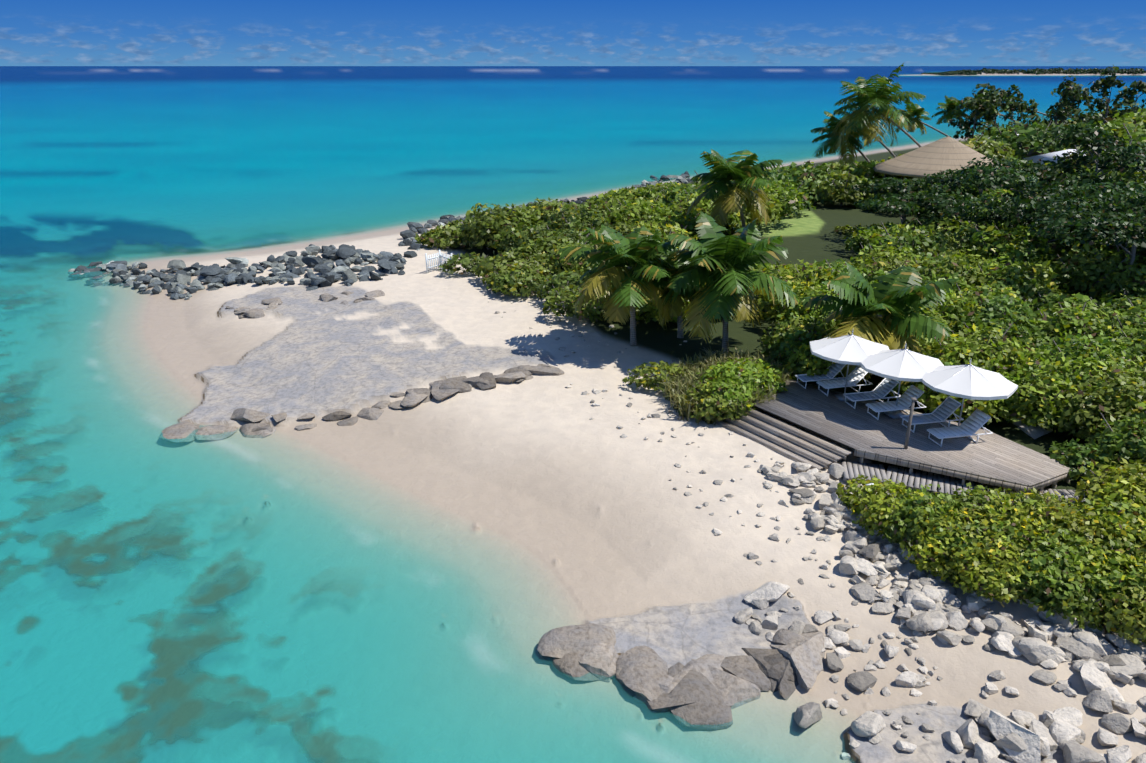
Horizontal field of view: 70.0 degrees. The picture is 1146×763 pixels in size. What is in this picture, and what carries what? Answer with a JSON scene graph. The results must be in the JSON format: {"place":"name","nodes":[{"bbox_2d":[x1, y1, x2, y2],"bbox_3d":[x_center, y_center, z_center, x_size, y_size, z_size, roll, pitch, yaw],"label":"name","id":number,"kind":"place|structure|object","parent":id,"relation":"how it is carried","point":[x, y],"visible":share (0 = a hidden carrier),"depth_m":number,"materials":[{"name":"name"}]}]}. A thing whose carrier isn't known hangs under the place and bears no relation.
{"place":"outdoors","nodes":[
{"label":"outdoors","id":0,"kind":"place"},
{"bbox_2d":[0,66,1145,762],"bbox_3d":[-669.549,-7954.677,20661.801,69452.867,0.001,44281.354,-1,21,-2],"label":"sea water","id":1,"kind":"structure","parent":0,"point":[144,618],"depth_m":69.70,"materials":[{"name":"teal liquid"}]},
{"bbox_2d":[0,0,1145,65],"label":"sky","id":2,"kind":"structure","parent":0,"point":[32,32],"materials":[{"name":"blue"}]},
{"bbox_2d":[30,73,1145,762],"bbox_3d":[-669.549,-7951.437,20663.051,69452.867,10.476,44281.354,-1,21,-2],"label":"ground","id":3,"kind":"structure","parent":0,"point":[598,519],"depth_m":27.89,"materials":[{"name":"beige sand"}]},
{"bbox_2d":[68,171,692,299],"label":"rocks","id":4,"kind":"object","parent":3,"relation":"on","point":[217,276],"visible":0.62,"depth_m":54.46,"materials":[{"name":"grey stone"}]},
{"bbox_2d":[425,250,451,273],"bbox_3d":[-8.444,-7.622,52.093,1.682,1.300,1.162,-1,21,-2],"label":"picket fence","id":5,"kind":"object","parent":3,"relation":"on","point":[440,257],"visible":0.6,"depth_m":52.06,"materials":[{"name":"white paint"}]},
{"bbox_2d":[159,290,825,730],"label":"ledge rocks","id":6,"kind":"object","parent":3,"relation":"on","point":[707,692],"visible":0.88,"depth_m":19.73,"materials":[{"name":"stone"}]},
{"bbox_2d":[556,225,683,345],"bbox_3d":[2.216,-4.318,37.594,5.940,6.014,5.795,-1,21,-2],"label":"palm tree","id":7,"kind":"object","parent":3,"relation":"on","point":[637,252],"visible":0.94,"depth_m":36.57,"materials":[{"name":"green plant"}]},
{"bbox_2d":[638,256,701,337],"bbox_3d":[4.629,-3.873,38.396,4.064,4.362,3.329,5,22,13],"label":"palm tree","id":8,"kind":"object","parent":3,"relation":"on","point":[676,309],"visible":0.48,"depth_m":37.19,"materials":[{"name":"green plant"}]},
{"bbox_2d":[488,294,937,743],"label":"pebbles","id":9,"kind":"object","parent":3,"relation":"on","point":[895,724],"visible":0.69,"depth_m":22.80,"materials":[{"name":"stone"}]},
{"bbox_2d":[657,345,792,424],"bbox_3d":[6.143,0.011,33.118,5.437,1.401,7.146,13,25,31],"label":"bush","id":10,"kind":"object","parent":3,"relation":"on","point":[673,392],"depth_m":32.76,"materials":[{"name":"green plant"}]},
{"bbox_2d":[661,212,799,351],"bbox_3d":[6.755,-4.083,36.238,6.090,6.420,6.133,-1,21,-2],"label":"palm tree","id":11,"kind":"object","parent":3,"relation":"on","point":[730,257],"visible":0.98,"depth_m":34.93,"materials":[{"name":"green plant"}]},
{"bbox_2d":[686,149,782,227],"bbox_3d":[11.004,-12.486,56.501,6.486,6.926,6.996,-1,21,-2],"label":"palm tree","id":12,"kind":"object","parent":3,"relation":"on","point":[740,173],"visible":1,"depth_m":54.92,"materials":[{"name":"green plant"}]},
{"bbox_2d":[415,107,1145,644],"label":"shrub","id":13,"kind":"object","parent":3,"relation":"on","point":[1031,541],"depth_m":33.84,"materials":[{"name":"green plant"}]},
{"bbox_2d":[810,111,870,164],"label":"palm tree","id":14,"kind":"object","parent":3,"relation":"on","point":[852,144],"visible":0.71,"depth_m":87.20,"materials":[{"name":"green plant"}]},
{"bbox_2d":[833,101,895,157],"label":"palm tree","id":15,"kind":"object","parent":3,"relation":"on","point":[865,139],"visible":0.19,"depth_m":89.94,"materials":[{"name":"green plant"}]},
{"bbox_2d":[830,63,925,151],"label":"palm tree","id":16,"kind":"object","parent":3,"relation":"on","point":[882,97],"visible":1,"depth_m":82.02,"materials":[{"name":"green plant"}]},
{"bbox_2d":[800,261,959,383],"bbox_3d":[12.236,-2.250,33.145,5.984,5.017,5.993,-1,21,-2],"label":"palm tree","id":17,"kind":"object","parent":3,"relation":"on","point":[891,311],"visible":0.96,"depth_m":32.18,"materials":[{"name":"green plant"}]},
{"bbox_2d":[716,379,1075,495],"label":"deck","id":18,"kind":"structure","parent":3,"relation":"on","point":[994,459],"depth_m":27.87,"materials":[{"name":"grey wood"}]},
{"bbox_2d":[795,362,846,388],"bbox_3d":[9.931,-0.338,32.555,2.048,0.948,0.728,-5,22,-13],"label":"lounger","id":19,"kind":"object","parent":18,"relation":"on","point":[835,369],"visible":0.71,"depth_m":32.51,"materials":[{"name":"white"}]},
{"bbox_2d":[816,365,872,395],"bbox_3d":[10.586,-0.079,31.858,2.048,0.967,0.728,-5,22,-12],"label":"lounger","id":20,"kind":"object","parent":18,"relation":"on","point":[857,374],"visible":0.92,"depth_m":31.78,"materials":[{"name":"white"}]},
{"bbox_2d":[809,330,888,400],"bbox_3d":[10.382,-0.654,30.843,2.872,2.770,2.872,4,21,10],"label":"umbrella","id":21,"kind":"object","parent":18,"relation":"on","point":[851,349],"visible":0.83,"depth_m":30.11,"materials":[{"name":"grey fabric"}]},
{"bbox_2d":[843,378,900,408],"bbox_3d":[11.232,0.388,30.674,2.048,0.948,0.728,-5,22,-12],"label":"lounger","id":22,"kind":"object","parent":18,"relation":"on","point":[883,388],"visible":0.81,"depth_m":30.68,"materials":[{"name":"white"}]},
{"bbox_2d":[865,385,925,419],"bbox_3d":[11.748,0.742,29.728,2.048,0.967,0.728,-5,22,-12],"label":"lounger","id":23,"kind":"object","parent":18,"relation":"on","point":[904,402],"visible":0.94,"depth_m":29.68,"materials":[{"name":"white"}]},
{"bbox_2d":[861,344,943,418],"bbox_3d":[11.730,-0.063,29.311,2.970,2.770,2.970,-1,21,-2],"label":"umbrella","id":24,"kind":"object","parent":18,"relation":"on","point":[900,365],"visible":0.79,"depth_m":28.55,"materials":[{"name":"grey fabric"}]},
{"bbox_2d":[904,397,916,448],"bbox_3d":[11.060,1.623,26.974,0.160,2.305,0.160,-1,21,-2],"label":"deck post","id":25,"kind":"object","parent":18,"relation":"on","point":[913,399],"visible":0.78,"depth_m":26.82,"materials":[{"name":"wood"}]},
{"bbox_2d":[900,396,963,432],"bbox_3d":[12.610,1.147,28.705,2.048,0.948,0.728,-4,22,-11],"label":"lounger","id":26,"kind":"object","parent":18,"relation":"on","point":[946,408],"visible":0.94,"depth_m":28.73,"materials":[{"name":"white"}]},
{"bbox_2d":[927,409,992,446],"bbox_3d":[13.082,1.551,27.632,2.048,0.967,0.728,-4,21,-11],"label":"lounger","id":27,"kind":"object","parent":18,"relation":"on","point":[974,422],"visible":1,"depth_m":27.57,"materials":[{"name":"white"}]},
{"bbox_2d":[921,359,1017,437],"bbox_3d":[13.278,0.524,27.790,2.901,2.770,2.901,-1,21,-2],"label":"umbrella","id":28,"kind":"object","parent":18,"relation":"on","point":[969,381],"visible":0.96,"depth_m":26.94,"materials":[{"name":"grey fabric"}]},
{"bbox_2d":[651,413,1145,762],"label":"rocks","id":29,"kind":"object","parent":3,"relation":"on","point":[929,603],"visible":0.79,"depth_m":19.47,"materials":[{"name":"stone"}]},
{"bbox_2d":[850,176,972,231],"bbox_3d":[23.797,-11.811,57.556,8.278,4.772,8.806,5,22,13],"label":"shrub","id":30,"kind":"object","parent":3,"relation":"on","point":[897,197],"visible":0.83,"depth_m":55.91,"materials":[{"name":"green plant"}]},
{"bbox_2d":[892,100,951,137],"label":"palm tree","id":31,"kind":"object","parent":3,"relation":"on","point":[915,110],"visible":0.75,"depth_m":106.49,"materials":[{"name":"green plant"}]},
{"bbox_2d":[931,95,986,128],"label":"palm tree","id":32,"kind":"object","parent":3,"relation":"on","point":[950,111],"visible":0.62,"depth_m":113.71,"materials":[{"name":"green plant"}]},
{"bbox_2d":[841,461,1084,505],"bbox_3d":[14.637,3.493,25.501,11.964,0.164,2.046,4,21,10],"label":"skirting","id":33,"kind":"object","parent":3,"relation":"on","point":[946,484],"visible":0.4,"depth_m":26.20,"materials":[{"name":"grey wood"}]},
{"bbox_2d":[948,89,998,140],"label":"tree","id":34,"kind":"object","parent":3,"relation":"on","point":[988,105],"visible":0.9,"depth_m":107.89,"materials":[{"name":"green plant"}]},
{"bbox_2d":[917,155,1050,228],"bbox_3d":[29.921,-13.582,60.255,9.109,6.364,11.156,8,23,21],"label":"shrub","id":35,"kind":"object","parent":3,"relation":"on","point":[947,187],"visible":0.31,"depth_m":58.24,"materials":[{"name":"green plant"}]},
{"bbox_2d":[961,89,1015,125],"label":"tree","id":36,"kind":"object","parent":3,"relation":"on","point":[976,96],"visible":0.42,"depth_m":110.47,"materials":[{"name":"green plant"}]},
{"bbox_2d":[957,82,1023,136],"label":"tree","id":37,"kind":"object","parent":3,"relation":"on","point":[1001,93],"visible":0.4,"depth_m":109.52,"materials":[{"name":"green plant"}]},
{"bbox_2d":[992,97,1040,132],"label":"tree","id":38,"kind":"object","parent":3,"relation":"on","point":[1021,106],"visible":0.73,"depth_m":105.53,"materials":[{"name":"green plant"}]},
{"bbox_2d":[994,94,1046,115],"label":"tree","id":39,"kind":"object","parent":3,"relation":"on","point":[1007,105],"visible":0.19,"depth_m":136.08,"materials":[{"name":"green plant"}]},
{"bbox_2d":[1005,413,1052,438],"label":"garden path","id":40,"kind":"structure","parent":3,"relation":"on","point":[1037,431],"depth_m":29.48,"materials":[{"name":"grey"}]},
{"bbox_2d":[921,67,1145,75],"bbox_3d":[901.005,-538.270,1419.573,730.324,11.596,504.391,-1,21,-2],"label":"distant island","id":41,"kind":"structure","parent":3,"relation":"on","point":[1037,71],"depth_m":1268.01,"materials":[{"name":"green plant"}]},
{"bbox_2d":[940,165,1142,247],"bbox_3d":[27.524,-9.296,48.396,10.104,6.792,14.157,-1,21,-2],"label":"tree","id":42,"kind":"object","parent":3,"relation":"on","point":[1051,199],"visible":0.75,"depth_m":46.41,"materials":[{"name":"green plant"}]},
{"bbox_2d":[1023,149,1085,165],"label":"roof","id":43,"kind":"structure","parent":3,"relation":"on","point":[1048,156],"depth_m":88.02,"materials":[{"name":"white"}]},
{"bbox_2d":[1041,75,1094,129],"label":"tree","id":44,"kind":"object","parent":3,"relation":"on","point":[1061,114],"visible":0.92,"depth_m":112.87,"materials":[{"name":"green plant"}]},
{"bbox_2d":[1046,82,1103,126],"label":"tree","id":45,"kind":"object","parent":3,"relation":"on","point":[1096,117],"visible":0.31,"depth_m":120.87,"materials":[{"name":"green plant"}]},
{"bbox_2d":[1020,181,1145,275],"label":"tree","id":46,"kind":"object","parent":3,"relation":"on","point":[1134,231],"visible":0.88,"depth_m":39.49,"materials":[{"name":"green plant"}]},
{"bbox_2d":[1022,122,1145,197],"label":"tree","id":47,"kind":"object","parent":3,"relation":"on","point":[1095,138],"visible":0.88,"depth_m":63.10,"materials":[{"name":"green plant"}]},
{"bbox_2d":[1083,65,1134,124],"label":"tree","id":48,"kind":"object","parent":3,"relation":"on","point":[1106,84],"visible":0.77,"depth_m":124.10,"materials":[{"name":"green plant"}]},
{"bbox_2d":[1109,80,1145,117],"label":"tree","id":49,"kind":"object","parent":3,"relation":"on","point":[1139,86],"visible":0.62,"depth_m":120.97,"materials":[{"name":"green plant"}]},
{"bbox_2d":[873,136,1001,179],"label":"thatched roof","id":50,"kind":"structure","parent":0,"point":[946,153],"depth_m":79.23,"materials":[{"name":"beige wicker"}]}
]}

